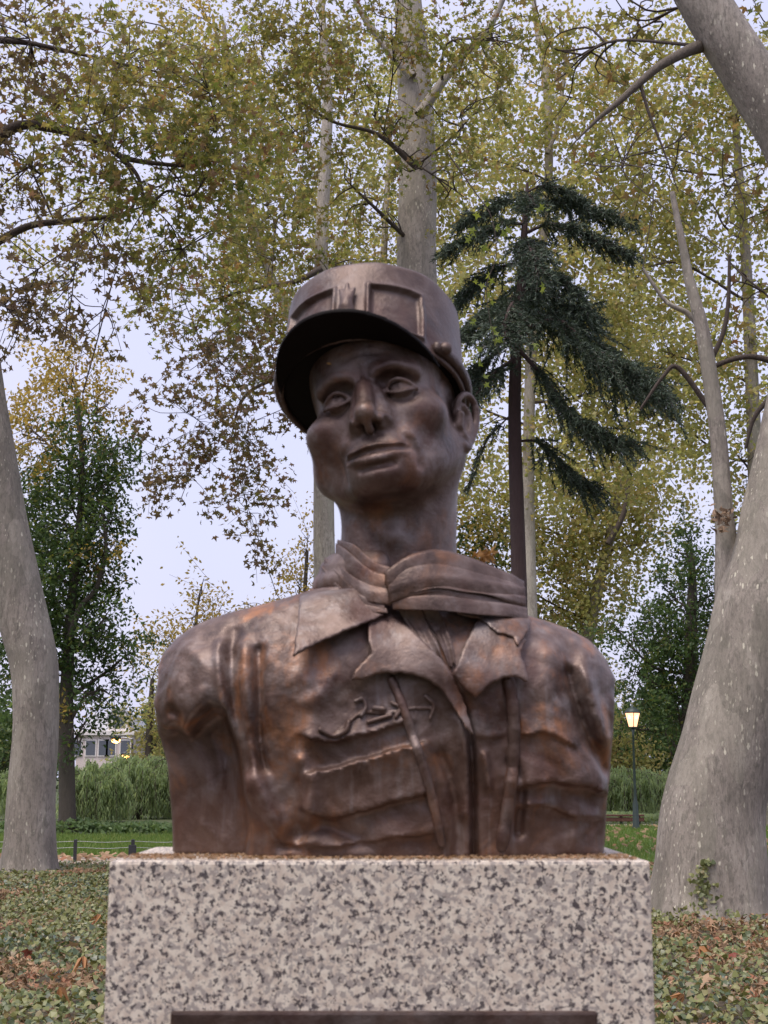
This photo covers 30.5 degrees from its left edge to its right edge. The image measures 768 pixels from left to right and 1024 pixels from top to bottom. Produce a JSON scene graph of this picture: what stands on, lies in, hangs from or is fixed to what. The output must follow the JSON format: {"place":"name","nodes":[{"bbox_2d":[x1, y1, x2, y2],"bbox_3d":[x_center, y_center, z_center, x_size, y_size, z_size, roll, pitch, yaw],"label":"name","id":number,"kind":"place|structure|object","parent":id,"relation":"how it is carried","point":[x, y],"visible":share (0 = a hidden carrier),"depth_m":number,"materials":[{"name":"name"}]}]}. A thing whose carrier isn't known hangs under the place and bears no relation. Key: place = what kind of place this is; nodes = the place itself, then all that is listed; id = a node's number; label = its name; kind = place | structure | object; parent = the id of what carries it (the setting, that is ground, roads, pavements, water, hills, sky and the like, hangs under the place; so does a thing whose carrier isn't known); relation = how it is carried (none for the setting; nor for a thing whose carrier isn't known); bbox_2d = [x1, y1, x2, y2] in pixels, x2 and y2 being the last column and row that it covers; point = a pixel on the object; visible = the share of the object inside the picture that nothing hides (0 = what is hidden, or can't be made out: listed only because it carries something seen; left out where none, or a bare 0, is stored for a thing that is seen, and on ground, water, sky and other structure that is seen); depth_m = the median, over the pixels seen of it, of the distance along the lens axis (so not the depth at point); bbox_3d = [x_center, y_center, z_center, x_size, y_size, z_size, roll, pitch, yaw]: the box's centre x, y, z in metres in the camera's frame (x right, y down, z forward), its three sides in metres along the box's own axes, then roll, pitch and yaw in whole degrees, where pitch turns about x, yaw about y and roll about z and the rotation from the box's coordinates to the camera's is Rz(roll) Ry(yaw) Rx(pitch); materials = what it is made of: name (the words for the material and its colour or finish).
{"place":"outdoors","nodes":[
{"label":"outdoors","id":0,"kind":"place"},
{"bbox_2d":[0,831,172,856],"bbox_3d":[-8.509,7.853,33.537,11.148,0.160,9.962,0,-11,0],"label":"grass","id":1,"kind":"structure","parent":0,"point":[117,845],"depth_m":33.22,"materials":[{"name":"green plant"}]},
{"bbox_2d":[58,857,119,863],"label":"path","id":2,"kind":"structure","parent":0,"point":[110,859],"depth_m":27.63,"materials":[{"name":"grey gravel"}]},
{"bbox_2d":[0,851,126,864],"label":"fallen leaves","id":3,"kind":"object","parent":2,"relation":"on","point":[105,855],"visible":0.4,"depth_m":27.63,"materials":[{"name":"brown plant"}]},
{"bbox_2d":[63,839,165,861],"bbox_3d":[-5.876,6.476,26.857,4.416,0.450,0.080,0,-11,0],"label":"wire fence","id":4,"kind":"object","parent":2,"relation":"on","point":[132,847],"visible":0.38,"depth_m":26.86,"materials":[{"name":"metal"}]},
{"bbox_2d":[0,778,657,834],"bbox_3d":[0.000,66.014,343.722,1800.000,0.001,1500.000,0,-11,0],"label":"ground","id":5,"kind":"structure","parent":0,"point":[170,820],"depth_m":52.84,"materials":[{"name":"green plant"}]},
{"bbox_2d":[0,770,8,819],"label":"weeping willow","id":6,"kind":"object","parent":5,"relation":"on","point":[3,783],"visible":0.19,"depth_m":53.30,"materials":[{"name":"green plant"}]},
{"bbox_2d":[0,676,77,791],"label":"broadleaf tree","id":7,"kind":"object","parent":5,"relation":"on","point":[7,749],"visible":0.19,"depth_m":68.68,"materials":[{"name":"green plant"}]},
{"bbox_2d":[0,816,171,834],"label":"hedge","id":8,"kind":"object","parent":5,"relation":"on","point":[86,824],"visible":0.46,"depth_m":38.66,"materials":[{"name":"green plant"}]},
{"bbox_2d":[0,319,171,833],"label":"broadleaf tree","id":9,"kind":"object","parent":5,"relation":"on","point":[74,608],"visible":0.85,"depth_m":40.16,"materials":[{"name":"green plant"}]},
{"bbox_2d":[56,758,136,822],"bbox_3d":[-10.435,10.160,50.996,3.108,2.494,2.156,0,-11,0],"label":"weeping willow","id":10,"kind":"object","parent":5,"relation":"on","point":[95,783],"visible":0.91,"depth_m":50.53,"materials":[{"name":"green plant"}]},
{"bbox_2d":[74,708,145,769],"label":"apartment building","id":11,"kind":"structure","parent":5,"relation":"on","point":[97,751],"depth_m":147.90,"materials":[{"name":"concrete"}]},
{"bbox_2d":[74,739,82,756],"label":"window","id":12,"kind":"structure","parent":11,"relation":"in","point":[78,739],"depth_m":147.86,"materials":[{"name":"grey glass"}]},
{"bbox_2d":[84,739,96,756],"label":"window","id":13,"kind":"structure","parent":11,"relation":"in","point":[91,750],"depth_m":147.83,"materials":[{"name":"grey glass"}]},
{"bbox_2d":[97,739,105,756],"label":"window","id":14,"kind":"structure","parent":11,"relation":"in","point":[101,751],"depth_m":147.83,"materials":[{"name":"white glass"}]},
{"bbox_2d":[104,739,116,756],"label":"window","id":15,"kind":"structure","parent":11,"relation":"in","point":[109,744],"depth_m":147.83,"materials":[{"name":"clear glass"}]},
{"bbox_2d":[119,739,130,756],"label":"window","id":16,"kind":"structure","parent":11,"relation":"in","point":[123,746],"depth_m":147.86,"materials":[{"name":"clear glass"}]},
{"bbox_2d":[111,735,132,756],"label":"street lamp","id":17,"kind":"object","parent":5,"relation":"on","point":[119,736],"visible":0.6,"depth_m":84.78,"materials":[{"name":"glass"}]},
{"bbox_2d":[88,753,171,819],"bbox_3d":[-9.600,10.807,54.926,4.350,2.814,2.980,0,-11,0],"label":"weeping willow","id":18,"kind":"object","parent":5,"relation":"on","point":[149,776],"visible":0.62,"depth_m":54.12,"materials":[{"name":"green plant"}]},
{"bbox_2d":[97,629,175,761],"bbox_3d":[-10.138,9.502,63.187,5.490,8.952,4.199,0,-11,0],"label":"broadleaf tree","id":19,"kind":"object","parent":5,"relation":"on","point":[148,733],"visible":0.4,"depth_m":63.03,"materials":[{"name":"green plant"}]},
{"bbox_2d":[0,0,314,877],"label":"plane tree","id":20,"kind":"object","parent":5,"relation":"on","point":[28,640],"visible":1,"depth_m":22.61,"materials":[{"name":"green plant"}]},
{"bbox_2d":[114,536,240,683],"bbox_3d":[-7.474,6.461,54.340,5.334,11.531,5.420,10,-15,-43],"label":"young tree","id":21,"kind":"object","parent":5,"relation":"on","point":[196,616],"visible":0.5,"depth_m":54.93,"materials":[{"name":"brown plant"}]},
{"bbox_2d":[0,0,398,341],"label":"plane tree","id":22,"kind":"object","parent":5,"relation":"on","point":[358,141],"visible":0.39,"depth_m":55.27,"materials":[{"name":"green plant"}]},
{"bbox_2d":[224,491,313,612],"bbox_3d":[-4.153,6.189,59.843,4.772,14.477,5.064,-7,-12,31],"label":"broadleaf tree","id":23,"kind":"object","parent":5,"relation":"on","point":[304,581],"visible":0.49,"depth_m":60.38,"materials":[{"name":"green plant"}]},
{"bbox_2d":[0,643,679,771],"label":"trees","id":24,"kind":"object","parent":5,"relation":"on","point":[145,720],"visible":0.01,"depth_m":155.30,"materials":[{"name":"green plant"}]},
{"bbox_2d":[104,847,654,1023],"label":"granite plinth","id":25,"kind":"structure","parent":5,"relation":"on","point":[201,940],"depth_m":1.45,"materials":[{"name":"grey stone"}]},
{"bbox_2d":[121,852,636,859],"bbox_3d":[-0.005,0.371,1.517,0.547,0.006,0.098,0,-11,0],"label":"fallen debris","id":26,"kind":"object","parent":25,"relation":"on","point":[217,856],"visible":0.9,"depth_m":1.50,"materials":[{"name":"brown plant"}]},
{"bbox_2d":[154,262,614,857],"bbox_3d":[0.002,0.051,1.674,0.534,0.690,0.312,0,-11,0],"label":"bronze bust","id":27,"kind":"object","parent":25,"relation":"on","point":[402,676],"visible":1,"depth_m":1.56,"materials":[{"name":"brown metal"}]},
{"bbox_2d":[471,545,498,566],"bbox_3d":[0.115,0.053,1.619,0.032,0.034,0.022,5,-12,-24],"label":"dry leaf","id":28,"kind":"object","parent":27,"relation":"on","point":[486,555],"visible":0.98,"depth_m":1.62,"materials":[{"name":"brown plant"}]},
{"bbox_2d":[0,858,767,1023],"bbox_3d":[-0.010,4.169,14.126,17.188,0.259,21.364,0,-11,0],"label":"ivy","id":29,"kind":"object","parent":5,"relation":"on","point":[41,1001],"visible":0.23,"depth_m":12.07,"materials":[{"name":"green plant"}]},
{"bbox_2d":[21,948,32,957],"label":"dead leaf","id":30,"kind":"object","parent":29,"relation":"on","point":[26,952],"visible":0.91,"depth_m":12.03,"materials":[{"name":"red plant"}]},
{"bbox_2d":[57,986,70,1005],"bbox_3d":[-2.223,3.360,9.716,0.126,0.181,0.130,9,-14,-39],"label":"dead leaf","id":31,"kind":"object","parent":29,"relation":"on","point":[61,991],"visible":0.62,"depth_m":9.69,"materials":[{"name":"brown plant"}]},
{"bbox_2d":[67,940,77,948],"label":"dead leaf","id":32,"kind":"object","parent":29,"relation":"on","point":[71,944],"visible":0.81,"depth_m":12.44,"materials":[{"name":"brown plant"}]},
{"bbox_2d":[72,956,87,972],"bbox_3d":[-2.423,3.639,11.234,0.133,0.173,0.160,0,-11,2],"label":"dead leaf","id":33,"kind":"object","parent":29,"relation":"on","point":[83,959],"visible":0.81,"depth_m":11.27,"materials":[{"name":"orange plant"}]},
{"bbox_2d":[90,914,100,922],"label":"dead leaf","id":34,"kind":"object","parent":29,"relation":"on","point":[97,917],"visible":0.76,"depth_m":14.73,"materials":[{"name":"brown plant"}]},
{"bbox_2d":[666,992,683,1012],"bbox_3d":[1.964,3.292,9.492,0.145,0.123,0.113,-32,-8,-21],"label":"dead leaf","id":35,"kind":"object","parent":29,"relation":"on","point":[678,996],"visible":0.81,"depth_m":9.49,"materials":[{"name":"brown plant"}]},
{"bbox_2d":[695,973,714,988],"bbox_3d":[2.364,3.449,10.376,0.148,0.029,0.163,-2,23,14],"label":"dead leaf","id":36,"kind":"object","parent":29,"relation":"on","point":[706,978],"visible":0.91,"depth_m":10.37,"materials":[{"name":"beige plant"}]},
{"bbox_2d":[698,946,712,958],"bbox_3d":[2.742,3.766,12.002,0.139,0.164,0.128,-36,-32,2],"label":"dead leaf","id":37,"kind":"object","parent":29,"relation":"on","point":[704,949],"visible":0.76,"depth_m":12.02,"materials":[{"name":"orange plant"}]},
{"bbox_2d":[726,952,739,960],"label":"dead leaf","id":38,"kind":"object","parent":29,"relation":"on","point":[732,955],"visible":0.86,"depth_m":11.81,"materials":[{"name":"red plant"}]},
{"bbox_2d":[0,860,767,1023],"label":"fallen leaves","id":39,"kind":"object","parent":5,"relation":"on","point":[68,981],"visible":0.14,"depth_m":11.90,"materials":[{"name":"brown plant"}]},
{"bbox_2d":[284,0,743,436],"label":"plane tree","id":40,"kind":"object","parent":5,"relation":"on","point":[383,236],"visible":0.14,"depth_m":69.45,"materials":[{"name":"green plant"}]},
{"bbox_2d":[434,0,709,617],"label":"plane tree","id":41,"kind":"object","parent":5,"relation":"on","point":[530,417],"visible":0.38,"depth_m":49.99,"materials":[{"name":"green plant"}]},
{"bbox_2d":[540,594,647,753],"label":"broadleaf tree","id":42,"kind":"object","parent":5,"relation":"on","point":[621,715],"visible":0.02,"depth_m":68.72,"materials":[{"name":"green plant"}]},
{"bbox_2d":[456,409,741,655],"bbox_3d":[8.184,4.453,60.351,14.511,18.605,6.548,0,-11,0],"label":"plane tree","id":43,"kind":"object","parent":5,"relation":"on","point":[588,606],"visible":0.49,"depth_m":60.08,"materials":[{"name":"green plant"}]},
{"bbox_2d":[606,810,659,822],"bbox_3d":[5.757,10.585,49.060,20.660,0.605,3.601,0,-11,0],"label":"hedge","id":44,"kind":"object","parent":5,"relation":"on","point":[650,817],"visible":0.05,"depth_m":48.68,"materials":[{"name":"green plant"}]},
{"bbox_2d":[606,765,666,813],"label":"weeping willow","id":45,"kind":"object","parent":5,"relation":"on","point":[650,786],"visible":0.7,"depth_m":54.21,"materials":[{"name":"green plant"}]},
{"bbox_2d":[610,687,671,808],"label":"broadleaf tree","id":46,"kind":"object","parent":5,"relation":"on","point":[616,761],"visible":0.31,"depth_m":68.13,"materials":[{"name":"green plant"}]},
{"bbox_2d":[518,0,767,926],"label":"plane tree","id":47,"kind":"object","parent":5,"relation":"on","point":[711,853],"visible":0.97,"depth_m":16.41,"materials":[{"name":"grey plant"}]},
{"bbox_2d":[614,673,681,774],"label":"broadleaf tree","id":48,"kind":"object","parent":5,"relation":"on","point":[664,765],"visible":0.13,"depth_m":70.30,"materials":[{"name":"green plant"}]},
{"bbox_2d":[647,766,670,812],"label":"weeping willow","id":49,"kind":"object","parent":5,"relation":"on","point":[666,773],"visible":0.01,"depth_m":58.66,"materials":[{"name":"green plant"}]},
{"bbox_2d":[0,0,767,777],"label":"sky","id":50,"kind":"structure","parent":0,"point":[156,542],"materials":[{"name":"white"}]},
{"bbox_2d":[448,153,550,387],"bbox_3d":[1.788,-3.815,22.099,1.766,3.861,0.718,0,-11,0],"label":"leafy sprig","id":51,"kind":"object","parent":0,"point":[481,285],"visible":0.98,"depth_m":22.08,"materials":[{"name":"green plant"}]},
{"bbox_2d":[604,823,767,862],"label":"lawn","id":52,"kind":"structure","parent":0,"point":[636,844],"depth_m":33.31,"materials":[{"name":"green plant"}]},
{"bbox_2d":[107,0,392,591],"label":"plane tree","id":53,"kind":"object","parent":52,"relation":"on","point":[323,530],"visible":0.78,"depth_m":40.00,"materials":[{"name":"green plant"}]},
{"bbox_2d":[194,0,569,283],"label":"plane tree","id":54,"kind":"object","parent":52,"relation":"on","point":[411,58],"visible":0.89,"depth_m":30.60,"materials":[{"name":"green plant"}]},
{"bbox_2d":[430,175,690,613],"bbox_3d":[3.551,-0.035,27.788,5.468,13.596,5.669,0,-11,0],"label":"conifer tree","id":55,"kind":"object","parent":52,"relation":"on","point":[516,314],"visible":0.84,"depth_m":27.59,"materials":[{"name":"green plant"}]},
{"bbox_2d":[606,814,643,825],"bbox_3d":[7.352,9.981,45.480,2.106,0.410,0.180,0,-11,0],"label":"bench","id":56,"kind":"object","parent":52,"relation":"on","point":[620,819],"visible":0.38,"depth_m":45.43,"materials":[{"name":"red wood"}]},
{"bbox_2d":[624,704,640,828],"bbox_3d":[7.605,7.753,42.804,0.471,3.807,0.471,4,-11,-22],"label":"lamp post","id":57,"kind":"object","parent":52,"relation":"on","point":[632,714],"visible":0.94,"depth_m":42.88,"materials":[{"name":"metal"}]},
{"bbox_2d":[566,496,737,772],"bbox_3d":[9.257,4.946,46.389,6.306,11.558,4.383,0,-11,0],"label":"broadleaf tree","id":58,"kind":"object","parent":52,"relation":"on","point":[684,652],"visible":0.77,"depth_m":46.07,"materials":[{"name":"green plant"}]},
{"bbox_2d":[541,0,767,824],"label":"plane tree","id":59,"kind":"object","parent":52,"relation":"on","point":[753,386],"visible":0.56,"depth_m":48.09,"materials":[{"name":"green plant"}]},
{"bbox_2d":[605,824,767,853],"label":"fallen leaves","id":60,"kind":"object","parent":52,"relation":"on","point":[622,838],"visible":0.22,"depth_m":35.33,"materials":[{"name":"brown plant"}]}
]}

